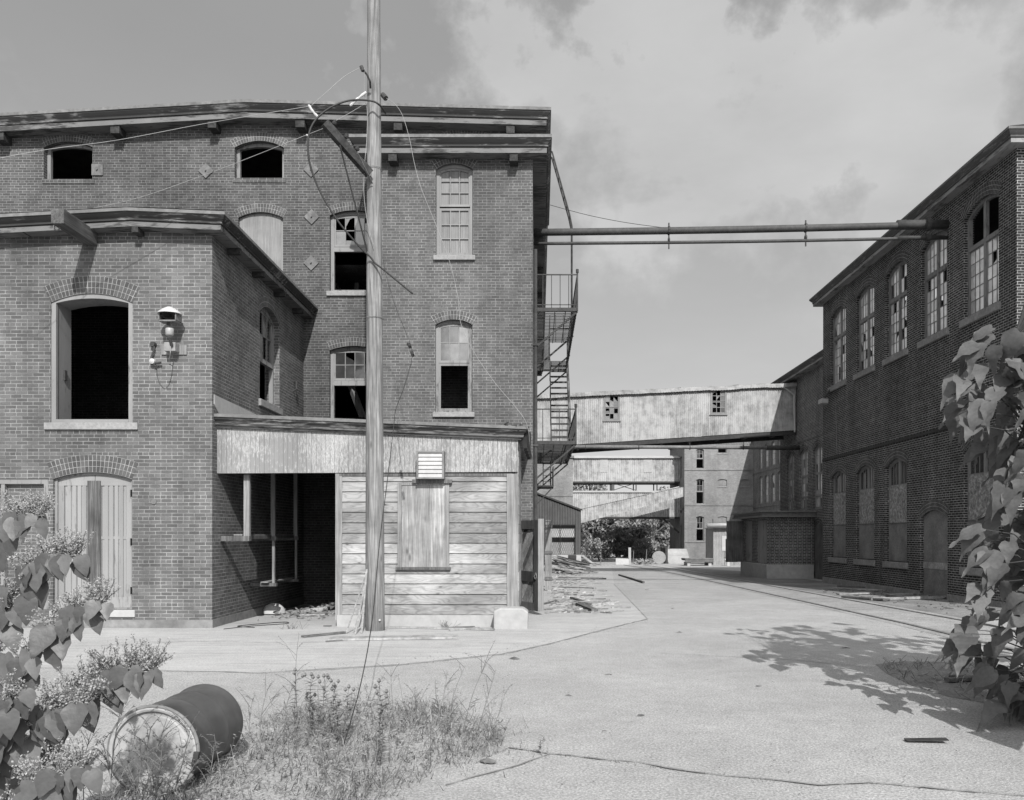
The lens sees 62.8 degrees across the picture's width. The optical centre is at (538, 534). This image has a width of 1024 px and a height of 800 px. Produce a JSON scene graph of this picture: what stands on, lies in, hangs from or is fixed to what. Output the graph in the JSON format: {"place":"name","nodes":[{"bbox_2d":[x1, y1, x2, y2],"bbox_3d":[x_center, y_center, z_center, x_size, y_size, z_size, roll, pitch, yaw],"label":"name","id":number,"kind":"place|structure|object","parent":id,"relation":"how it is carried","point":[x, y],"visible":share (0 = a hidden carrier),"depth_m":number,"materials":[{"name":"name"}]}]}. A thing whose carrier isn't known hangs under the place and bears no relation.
{"place":"outdoors","nodes":[
{"label":"outdoors","id":0,"kind":"place"},
{"bbox_2d":[76,670,775,799],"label":"weed grass","id":1,"kind":"structure","parent":0,"point":[356,755],"depth_m":6.76,"materials":[{"name":"plant"}]},
{"bbox_2d":[0,0,1023,490],"label":"sky","id":2,"kind":"structure","parent":0,"point":[679,113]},
{"bbox_2d":[11,548,1023,799],"bbox_3d":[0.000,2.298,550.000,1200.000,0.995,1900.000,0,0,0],"label":"ground","id":3,"kind":"structure","parent":0,"point":[759,704],"depth_m":8.40,"materials":[{"name":"concrete"}]},
{"bbox_2d":[0,668,36,762],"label":"knotweed","id":4,"kind":"object","parent":3,"relation":"on","point":[10,717],"visible":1,"depth_m":3.28,"materials":[{"name":"grey plant"}]},
{"bbox_2d":[0,489,57,572],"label":"knotweed","id":5,"kind":"object","parent":3,"relation":"on","point":[16,525],"visible":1,"depth_m":4.21,"materials":[{"name":"grey plant"}]},
{"bbox_2d":[0,526,95,689],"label":"knotweed","id":6,"kind":"object","parent":3,"relation":"on","point":[28,587],"visible":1,"depth_m":4.03,"materials":[{"name":"grey plant"}]},
{"bbox_2d":[0,732,105,799],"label":"knotweed","id":7,"kind":"object","parent":3,"relation":"on","point":[40,782],"visible":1,"depth_m":3.09,"materials":[{"name":"grey plant"}]},
{"bbox_2d":[0,671,111,799],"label":"knotweed","id":8,"kind":"object","parent":3,"relation":"on","point":[50,720],"visible":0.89,"depth_m":3.38,"materials":[{"name":"grey plant"}]},
{"bbox_2d":[0,574,120,717],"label":"knotweed","id":9,"kind":"object","parent":3,"relation":"on","point":[51,643],"visible":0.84,"depth_m":3.76,"materials":[{"name":"grey plant"}]},
{"bbox_2d":[8,634,175,789],"bbox_3d":[-1.990,1.108,3.594,0.994,1.389,0.214,0,0,20],"label":"knotweed","id":10,"kind":"object","parent":3,"relation":"on","point":[134,678],"visible":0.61,"depth_m":3.50,"materials":[{"name":"grey plant"}]},
{"bbox_2d":[93,732,129,799],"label":"wiry weed","id":11,"kind":"object","parent":3,"relation":"on","point":[108,766],"visible":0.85,"depth_m":5.44,"materials":[{"name":"grey plant"}]},
{"bbox_2d":[100,693,134,799],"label":"wiry weed","id":12,"kind":"object","parent":3,"relation":"on","point":[114,739],"visible":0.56,"depth_m":5.49,"materials":[{"name":"grey plant"}]},
{"bbox_2d":[114,714,162,799],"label":"wiry weed","id":13,"kind":"object","parent":3,"relation":"on","point":[124,770],"visible":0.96,"depth_m":5.42,"materials":[{"name":"grey plant"}]},
{"bbox_2d":[132,749,165,799],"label":"wiry weed","id":14,"kind":"object","parent":3,"relation":"on","point":[155,784],"visible":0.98,"depth_m":5.42,"materials":[{"name":"grey plant"}]},
{"bbox_2d":[140,729,169,799],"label":"wiry weed","id":15,"kind":"object","parent":3,"relation":"on","point":[160,760],"visible":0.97,"depth_m":5.40,"materials":[{"name":"grey plant"}]},
{"bbox_2d":[124,713,185,799],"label":"wiry weed","id":16,"kind":"object","parent":3,"relation":"on","point":[148,775],"visible":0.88,"depth_m":5.46,"materials":[{"name":"grey plant"}]},
{"bbox_2d":[0,206,317,627],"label":"brick warehouse","id":17,"kind":"structure","parent":3,"relation":"on","point":[150,495],"depth_m":16.20,"materials":[{"name":"brick"}]},
{"bbox_2d":[58,475,94,606],"bbox_3d":[-8.991,0.142,16.318,0.710,2.614,0.045,0,0,0],"label":"door","id":18,"kind":"structure","parent":17,"relation":"in","point":[72,491],"depth_m":16.30,"materials":[{"name":"paint"}]},
{"bbox_2d":[43,276,139,429],"bbox_3d":[-8.649,-3.521,16.450,1.874,2.973,0.600,0,0,0],"label":"window frame","id":19,"kind":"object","parent":17,"relation":"in","point":[61,309],"depth_m":16.22,"materials":[{"name":"paint"}]},
{"bbox_2d":[95,475,131,606],"bbox_3d":[-8.261,0.142,16.300,0.730,2.614,0.080,0,0,0],"label":"door","id":20,"kind":"structure","parent":17,"relation":"in","point":[116,492],"depth_m":16.30,"materials":[{"name":"paint"}]},
{"bbox_2d":[157,306,186,354],"bbox_3d":[-7.037,-3.911,15.946,0.506,0.855,0.506,0,0,0],"label":"wall lamp","id":21,"kind":"object","parent":17,"relation":"attached to","point":[168,315],"visible":1,"depth_m":15.92,"materials":[{"name":"metal"}]},
{"bbox_2d":[221,473,302,585],"bbox_3d":[-6.025,-0.240,18.750,0.570,2.720,4.300,0,0,0],"label":"window frame","id":22,"kind":"object","parent":17,"relation":"attached to","point":[273,536],"visible":0.93,"depth_m":18.30,"materials":[{"name":"grey wood"}]},
{"bbox_2d":[258,297,282,415],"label":"window","id":23,"kind":"structure","parent":17,"relation":"in","point":[264,301],"depth_m":19.98,"materials":[{"name":"paint"}]},
{"bbox_2d":[107,684,242,794],"bbox_3d":[-2.678,1.502,6.255,0.651,0.648,0.930,0,0,0],"label":"steel drum","id":24,"kind":"object","parent":3,"relation":"on","point":[219,716],"visible":0.78,"depth_m":5.83,"materials":[{"name":"paint"}]},
{"bbox_2d":[161,704,199,799],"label":"wiry weed","id":25,"kind":"object","parent":3,"relation":"on","point":[176,746],"visible":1,"depth_m":5.29,"materials":[{"name":"grey plant"}]},
{"bbox_2d":[197,734,223,799],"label":"wiry weed","id":26,"kind":"object","parent":3,"relation":"on","point":[209,770],"visible":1,"depth_m":5.46,"materials":[{"name":"grey plant"}]},
{"bbox_2d":[0,99,551,603],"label":"brick mill","id":27,"kind":"object","parent":3,"relation":"on","point":[484,175],"visible":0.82,"depth_m":22.41,"materials":[{"name":"brick"}]},
{"bbox_2d":[40,134,95,183],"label":"window","id":28,"kind":"structure","parent":27,"relation":"in","point":[48,140],"depth_m":22.49,"materials":[{"name":"paint"}]},
{"bbox_2d":[230,132,287,182],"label":"window","id":29,"kind":"structure","parent":27,"relation":"in","point":[257,136],"depth_m":22.49,"materials":[{"name":"paint"}]},
{"bbox_2d":[235,204,286,270],"bbox_3d":[-7.475,-7.653,22.575,1.411,2.492,0.250,0,0,0],"label":"window","id":30,"kind":"structure","parent":27,"relation":"in","point":[266,230],"depth_m":22.59,"materials":[{"name":"paint"}]},
{"bbox_2d":[326,202,366,295],"bbox_3d":[-4.972,-7.681,22.580,1.476,2.535,0.280,0,0,0],"label":"window","id":31,"kind":"structure","parent":27,"relation":"in","point":[339,244],"depth_m":22.62,"materials":[{"name":"paint"}]},
{"bbox_2d":[327,337,365,417],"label":"window","id":32,"kind":"structure","parent":27,"relation":"in","point":[344,372],"depth_m":22.64,"materials":[{"name":"paint"}]},
{"bbox_2d":[431,310,476,416],"bbox_3d":[-2.104,-4.231,20.770,1.151,2.645,0.280,0,0,0],"label":"window","id":33,"kind":"structure","parent":27,"relation":"in","point":[453,348],"depth_m":20.83,"materials":[{"name":"paint"}]},
{"bbox_2d":[431,159,477,260],"bbox_3d":[-2.089,-8.097,20.770,1.170,2.635,0.280,0,0,0],"label":"window","id":34,"kind":"structure","parent":27,"relation":"in","point":[448,177],"depth_m":20.83,"materials":[{"name":"wood"}]},
{"bbox_2d":[533,151,578,490],"bbox_3d":[0.449,-6.952,27.686,1.323,11.044,8.651,0,0,0],"label":"fire escape","id":35,"kind":"object","parent":27,"relation":"attached to","point":[551,452],"visible":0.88,"depth_m":26.88,"materials":[{"name":"metal"}]},
{"bbox_2d":[574,442,799,449],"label":"steam pipe","id":36,"kind":"object","parent":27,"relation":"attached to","point":[766,447],"visible":0.94,"depth_m":41.02,"materials":[{"name":"grey metal"}]},
{"bbox_2d":[534,234,947,244],"bbox_3d":[5.800,-8.534,24.200,11.981,0.322,0.220,0,0,0],"label":"steam pipe","id":37,"kind":"object","parent":27,"relation":"attached to","point":[927,237],"visible":0.98,"depth_m":24.16,"materials":[{"name":"metal"}]},
{"bbox_2d":[534,218,948,248],"bbox_3d":[5.801,-8.704,24.200,11.984,0.879,0.370,0,0,0],"label":"steam pipe","id":38,"kind":"object","parent":27,"relation":"attached to","point":[927,224],"visible":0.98,"depth_m":24.12,"materials":[{"name":"metal"}]},
{"bbox_2d":[303,672,319,736],"bbox_3d":[-2.019,1.507,7.407,0.170,0.586,0.170,0,0,0],"label":"seed head weed","id":39,"kind":"object","parent":3,"relation":"on","point":[311,674],"visible":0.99,"depth_m":7.41,"materials":[{"name":"grey plant"}]},
{"bbox_2d":[1,566,646,671],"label":"apron","id":40,"kind":"object","parent":3,"relation":"on","point":[258,649],"visible":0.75,"depth_m":14.26,"materials":[{"name":"concrete"}]},
{"bbox_2d":[263,603,285,613],"bbox_3d":[-6.092,1.674,19.177,0.539,0.241,0.297,0,0,0],"label":"basin","id":41,"kind":"object","parent":40,"relation":"on","point":[270,608],"visible":0.97,"depth_m":19.09,"materials":[{"name":"white ceramic"}]},
{"bbox_2d":[257,602,334,620],"bbox_3d":[-5.078,1.688,19.090,1.993,0.223,3.139,0,0,0],"label":"rubble","id":42,"kind":"object","parent":40,"relation":"on","point":[331,605],"visible":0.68,"depth_m":18.87,"materials":[{"name":"stone"}]},
{"bbox_2d":[321,0,387,630],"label":"utility pole","id":43,"kind":"object","parent":40,"relation":"on","point":[370,169],"visible":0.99,"depth_m":15.67,"materials":[{"name":"grey wood"}]},
{"bbox_2d":[311,68,358,105],"bbox_3d":[-3.704,-8.192,15.304,0.898,0.819,0.032,0,0,-14],"label":"wire","id":44,"kind":"object","parent":43,"relation":"attached to","point":[333,85],"visible":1,"depth_m":15.29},
{"bbox_2d":[308,104,317,116],"bbox_3d":[-4.094,-7.689,15.200,0.198,0.242,0.055,0,0,0],"label":"insulator","id":45,"kind":"object","parent":44,"relation":"attached to","point":[312,110],"visible":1,"depth_m":15.18,"materials":[{"name":"white ceramic"}]},
{"bbox_2d":[1,106,307,157],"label":"wire","id":46,"kind":"object","parent":45,"relation":"attached to","point":[152,133],"visible":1,"depth_m":14.58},
{"bbox_2d":[307,99,412,293],"bbox_3d":[-3.281,-6.226,15.542,1.895,3.653,0.736,0,0,-7],"label":"cable","id":47,"kind":"object","parent":43,"relation":"attached to","point":[325,201],"visible":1,"depth_m":15.28,"materials":[{"name":"rubber"}]},
{"bbox_2d":[386,98,540,484],"bbox_3d":[-0.909,-4.639,16.566,4.064,7.127,1.482,0,0,-44],"label":"wire","id":48,"kind":"object","parent":43,"relation":"attached to","point":[457,294],"visible":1,"depth_m":16.09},
{"bbox_2d":[214,413,543,626],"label":"wooden shed","id":49,"kind":"structure","parent":40,"relation":"on","point":[463,544],"depth_m":16.44,"materials":[{"name":"grey wood"}]},
{"bbox_2d":[396,483,450,569],"bbox_3d":[-2.264,-0.171,16.407,1.070,1.704,0.085,0,0,0],"label":"window","id":50,"kind":"structure","parent":49,"relation":"in","point":[423,508],"depth_m":16.41,"materials":[{"name":"grey wood"}]},
{"bbox_2d":[520,519,543,611],"bbox_3d":[-0.233,0.685,19.447,0.203,2.110,0.984,0,0,-31],"label":"door","id":51,"kind":"structure","parent":49,"relation":"in","point":[532,531],"depth_m":19.31,"materials":[{"name":"grey wood"}]},
{"bbox_2d":[328,634,458,640],"bbox_3d":[-2.493,1.772,14.465,2.197,0.039,0.340,0,0,-7],"label":"plank","id":52,"kind":"object","parent":40,"relation":"on","point":[392,637],"visible":1,"depth_m":14.36,"materials":[{"name":"grey wood"}]},
{"bbox_2d":[385,626,494,629],"bbox_3d":[-1.913,1.775,15.964,2.200,0.034,0.070,0,0,12],"label":"plank","id":53,"kind":"object","parent":40,"relation":"on","point":[438,628],"visible":0.79,"depth_m":15.94,"materials":[{"name":"grey wood"}]},
{"bbox_2d":[494,606,527,628],"bbox_3d":[-0.537,1.623,16.210,0.662,0.455,0.460,0,0,0],"label":"stone block","id":54,"kind":"object","parent":40,"relation":"on","point":[510,617],"depth_m":15.98,"materials":[{"name":"concrete"}]},
{"bbox_2d":[544,520,551,589],"bbox_3d":[0.325,0.694,28.980,0.270,2.428,0.100,0,0,0],"label":"plank door","id":55,"kind":"structure","parent":40,"relation":"on","point":[548,554],"depth_m":28.97,"materials":[{"name":"grey wood"}]},
{"bbox_2d":[544,571,647,612],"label":"litter","id":56,"kind":"object","parent":40,"relation":"on","point":[563,601],"visible":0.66,"depth_m":23.96,"materials":[{"name":"grey wood"}]},
{"bbox_2d":[317,673,332,733],"bbox_3d":[-1.896,1.508,7.378,0.166,0.584,0.166,0,0,27],"label":"seed head weed","id":57,"kind":"object","parent":3,"relation":"on","point":[327,675],"visible":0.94,"depth_m":7.38,"materials":[{"name":"grey plant"}]},
{"bbox_2d":[339,684,355,739],"bbox_3d":[-1.671,1.555,7.289,0.167,0.491,0.173,0,0,0],"label":"seed head weed","id":58,"kind":"object","parent":3,"relation":"on","point":[353,689],"visible":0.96,"depth_m":7.29,"materials":[{"name":"grey plant"}]},
{"bbox_2d":[342,409,395,748],"bbox_3d":[-1.759,0.037,9.178,0.076,3.501,4.466,0,0,-4],"label":"wire","id":59,"kind":"object","parent":3,"relation":"on","point":[375,588],"visible":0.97,"depth_m":8.69,"materials":[{"name":"metal"}]},
{"bbox_2d":[369,678,388,762],"bbox_3d":[-1.266,1.465,6.628,0.169,0.671,0.157,0,0,-34],"label":"seed head weed","id":60,"kind":"object","parent":3,"relation":"on","point":[386,691],"visible":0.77,"depth_m":6.62,"materials":[{"name":"grey plant"}]},
{"bbox_2d":[374,700,390,765],"bbox_3d":[-1.219,1.540,6.485,0.168,0.521,0.163,0,0,24],"label":"seed head weed","id":61,"kind":"object","parent":3,"relation":"on","point":[384,703],"visible":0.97,"depth_m":6.49,"materials":[{"name":"grey plant"}]},
{"bbox_2d":[537,456,573,561],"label":"brick mill","id":62,"kind":"object","parent":3,"relation":"on","point":[562,490],"visible":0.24,"depth_m":74.00,"materials":[{"name":"brick"}]},
{"bbox_2d":[537,492,596,565],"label":"metal shed","id":63,"kind":"structure","parent":3,"relation":"on","point":[565,518],"depth_m":62.01,"materials":[{"name":"metal"}]},
{"bbox_2d":[581,486,682,522],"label":"covered chute","id":64,"kind":"object","parent":63,"relation":"attached to","point":[605,510],"visible":0.93,"depth_m":70.00,"materials":[{"name":"metal"}]},
{"bbox_2d":[573,485,609,558],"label":"tree","id":65,"kind":"object","parent":3,"relation":"on","point":[589,527],"visible":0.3,"depth_m":91.58,"materials":[{"name":"grey plant"}]},
{"bbox_2d":[581,534,602,562],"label":"bush","id":66,"kind":"object","parent":3,"relation":"on","point":[589,545],"visible":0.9,"depth_m":67.32,"materials":[{"name":"grey plant"}]},
{"bbox_2d":[591,529,613,560],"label":"bush","id":67,"kind":"object","parent":3,"relation":"on","point":[604,553],"visible":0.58,"depth_m":77.64,"materials":[{"name":"grey plant"}]},
{"bbox_2d":[609,519,648,557],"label":"tree","id":68,"kind":"object","parent":3,"relation":"on","point":[625,535],"visible":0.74,"depth_m":84.58,"materials":[{"name":"grey plant"}]},
{"bbox_2d":[610,519,658,558],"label":"tree","id":69,"kind":"object","parent":3,"relation":"on","point":[648,524],"visible":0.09,"depth_m":91.40,"materials":[{"name":"grey plant"}]},
{"bbox_2d":[630,538,652,559],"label":"bush","id":70,"kind":"object","parent":3,"relation":"on","point":[639,547],"visible":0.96,"depth_m":78.36,"materials":[{"name":"grey plant"}]},
{"bbox_2d":[647,486,669,554],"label":"tree","id":71,"kind":"object","parent":3,"relation":"on","point":[663,536],"visible":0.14,"depth_m":94.89,"materials":[{"name":"grey plant"}]},
{"bbox_2d":[681,558,713,565],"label":"timber platform","id":72,"kind":"structure","parent":3,"relation":"on","point":[708,561],"depth_m":62.04,"materials":[{"name":"grey wood"}]},
{"bbox_2d":[661,442,752,563],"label":"brick factory","id":73,"kind":"structure","parent":3,"relation":"on","point":[716,485],"depth_m":72.00,"materials":[{"name":"brick"}]},
{"bbox_2d":[573,491,679,532],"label":"covered bridge","id":74,"kind":"structure","parent":73,"relation":"attached to","point":[665,510],"depth_m":74.30,"materials":[{"name":"metal"}]},
{"bbox_2d":[573,456,679,490],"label":"covered bridge","id":75,"kind":"structure","parent":74,"relation":"on","point":[611,471],"depth_m":74.30,"materials":[{"name":"metal"}]},
{"bbox_2d":[704,528,740,564],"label":"metal shack","id":76,"kind":"structure","parent":3,"relation":"on","point":[715,543],"depth_m":65.01,"materials":[{"name":"metal"}]},
{"bbox_2d":[753,440,779,510],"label":"brick factory","id":77,"kind":"structure","parent":3,"relation":"on","point":[766,479],"depth_m":68.16,"materials":[{"name":"brick"}]},
{"bbox_2d":[511,747,1023,794],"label":"pavement crack","id":78,"kind":"object","parent":3,"relation":"on","point":[771,778],"visible":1,"depth_m":6.08,"materials":[{"name":"concrete"}]},
{"bbox_2d":[726,510,816,578],"bbox_3d":[11.215,0.635,41.475,3.150,3.530,5.730,0,0,0],"label":"brick hut","id":79,"kind":"object","parent":3,"relation":"on","point":[772,544],"visible":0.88,"depth_m":39.00,"materials":[{"name":"brick"}]},
{"bbox_2d":[726,521,743,561],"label":"door","id":80,"kind":"structure","parent":79,"relation":"in","point":[734,529],"depth_m":43.31,"materials":[{"name":"grey wood"}]},
{"bbox_2d":[746,521,751,561],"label":"door","id":81,"kind":"structure","parent":79,"relation":"in","point":[749,523],"depth_m":42.43,"materials":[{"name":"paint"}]},
{"bbox_2d":[758,520,766,563],"bbox_3d":[10.690,0.325,39.975,0.060,2.030,1.630,0,0,0],"label":"door","id":82,"kind":"structure","parent":79,"relation":"in","point":[762,525],"depth_m":39.96,"materials":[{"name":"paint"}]},
{"bbox_2d":[771,349,822,579],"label":"brick factory","id":83,"kind":"structure","parent":3,"relation":"on","point":[801,478],"depth_m":39.79,"materials":[{"name":"brick"}]},
{"bbox_2d":[537,382,796,452],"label":"covered bridge","id":84,"kind":"structure","parent":83,"relation":"attached to","point":[703,415],"depth_m":41.65,"materials":[{"name":"metal"}]},
{"bbox_2d":[603,395,620,421],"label":"window","id":85,"kind":"structure","parent":84,"relation":"in","point":[616,416],"depth_m":41.65,"materials":[{"name":"white glass"}]},
{"bbox_2d":[710,390,727,414],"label":"window","id":86,"kind":"structure","parent":84,"relation":"in","point":[723,393],"depth_m":41.65,"materials":[{"name":"white glass"}]},
{"bbox_2d":[786,450,794,509],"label":"window","id":87,"kind":"structure","parent":83,"relation":"in","point":[791,459],"depth_m":42.94,"materials":[{"name":"paint"}]},
{"bbox_2d":[798,444,807,509],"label":"window","id":88,"kind":"structure","parent":83,"relation":"in","point":[804,454],"depth_m":40.84,"materials":[{"name":"paint"}]},
{"bbox_2d":[812,439,822,508],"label":"window","id":89,"kind":"structure","parent":83,"relation":"in","point":[818,452],"depth_m":38.78,"materials":[{"name":"paint"}]},
{"bbox_2d":[814,518,822,579],"bbox_3d":[12.878,0.763,38.425,0.164,3.074,1.642,0,0,0],"label":"door","id":90,"kind":"structure","parent":83,"relation":"in","point":[819,527],"depth_m":38.38,"materials":[{"name":"grey wood"}]},
{"bbox_2d":[629,566,1021,653],"bbox_3d":[7.915,2.037,36.252,2.279,0.482,51.535,0,0,-1],"label":"track bed","id":91,"kind":"object","parent":3,"relation":"on","point":[935,622],"visible":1,"depth_m":21.28,"materials":[{"name":"concrete"}]},
{"bbox_2d":[626,565,1013,648],"bbox_3d":[7.249,2.040,37.255,0.684,0.525,53.512,0,0,-1],"label":"rail","id":92,"kind":"object","parent":91,"relation":"on","point":[943,632],"visible":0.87,"depth_m":20.01,"materials":[{"name":"grey metal"}]},
{"bbox_2d":[646,565,1015,630],"bbox_3d":[8.749,2.040,37.255,0.684,0.525,53.512,0,0,-1],"label":"rail","id":93,"kind":"object","parent":91,"relation":"on","point":[844,599],"visible":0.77,"depth_m":23.44,"materials":[{"name":"grey metal"}]},
{"bbox_2d":[674,567,1001,618],"bbox_3d":[10.825,2.031,39.000,3.350,0.449,42.000,0,0,0],"label":"dirt strip","id":94,"kind":"object","parent":3,"relation":"on","point":[960,610],"visible":0.6,"depth_m":27.29,"materials":[{"name":"soil"}]},
{"bbox_2d":[809,124,1023,606],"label":"brick factory","id":95,"kind":"structure","parent":3,"relation":"on","point":[905,502],"depth_m":26.26,"materials":[{"name":"brick"}]},
{"bbox_2d":[828,297,846,392],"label":"window","id":96,"kind":"structure","parent":95,"relation":"in","point":[839,321],"depth_m":33.12,"materials":[{"name":"grey glass"}]},
{"bbox_2d":[828,463,846,562],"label":"window","id":97,"kind":"structure","parent":95,"relation":"in","point":[839,480],"depth_m":33.15,"materials":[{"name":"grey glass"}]},
{"bbox_2d":[853,276,875,379],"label":"window","id":98,"kind":"structure","parent":95,"relation":"in","point":[866,302],"depth_m":30.45,"materials":[{"name":"grey glass"}]},
{"bbox_2d":[853,456,875,565],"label":"window","id":99,"kind":"structure","parent":95,"relation":"in","point":[866,496],"depth_m":30.41,"materials":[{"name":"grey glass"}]},
{"bbox_2d":[882,250,908,365],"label":"window","id":100,"kind":"structure","parent":95,"relation":"in","point":[898,349],"depth_m":27.86,"materials":[{"name":"white glass"}]},
{"bbox_2d":[882,448,908,568],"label":"window","id":101,"kind":"structure","parent":95,"relation":"in","point":[898,469],"depth_m":27.74,"materials":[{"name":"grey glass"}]},
{"bbox_2d":[917,219,949,348],"bbox_3d":[11.870,-7.543,25.050,0.300,3.545,2.064,0,0,0],"label":"window","id":102,"kind":"structure","parent":95,"relation":"in","point":[936,253],"depth_m":25.20,"materials":[{"name":"grey glass"}]},
{"bbox_2d":[918,499,949,598],"bbox_3d":[11.868,0.513,25.075,0.144,3.175,2.071,0,0,0],"label":"door","id":103,"kind":"structure","parent":95,"relation":"in","point":[935,563],"depth_m":25.08,"materials":[{"name":"grey wood"}]},
{"bbox_2d":[959,428,998,575],"bbox_3d":[11.875,-0.883,22.400,0.290,3.945,2.136,0,0,0],"label":"window","id":104,"kind":"structure","parent":95,"relation":"in","point":[978,496],"depth_m":22.74,"materials":[{"name":"grey glass"}]},
{"bbox_2d":[959,180,1001,327],"bbox_3d":[11.870,-7.543,22.400,0.300,3.545,2.147,0,0,0],"label":"window","id":105,"kind":"structure","parent":95,"relation":"in","point":[983,273],"depth_m":22.41,"materials":[{"name":"grey glass"}]},
{"bbox_2d":[876,661,1023,702],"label":"dirt patch","id":106,"kind":"object","parent":3,"relation":"on","point":[951,690],"visible":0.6,"depth_m":10.56,"materials":[{"name":"soil"}]},
{"bbox_2d":[881,655,1022,700],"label":"weed grass","id":107,"kind":"structure","parent":106,"relation":"on","point":[908,669],"depth_m":10.94,"materials":[{"name":"plant"}]},
{"bbox_2d":[935,305,1023,731],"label":"catalpa sapling","id":108,"kind":"object","parent":3,"relation":"on","point":[1004,450],"visible":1,"depth_m":7.92,"materials":[{"name":"grey plant"}]},
{"bbox_2d":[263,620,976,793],"bbox_3d":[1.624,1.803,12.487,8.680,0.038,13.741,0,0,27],"label":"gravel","id":109,"kind":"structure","parent":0,"point":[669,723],"depth_m":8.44,"materials":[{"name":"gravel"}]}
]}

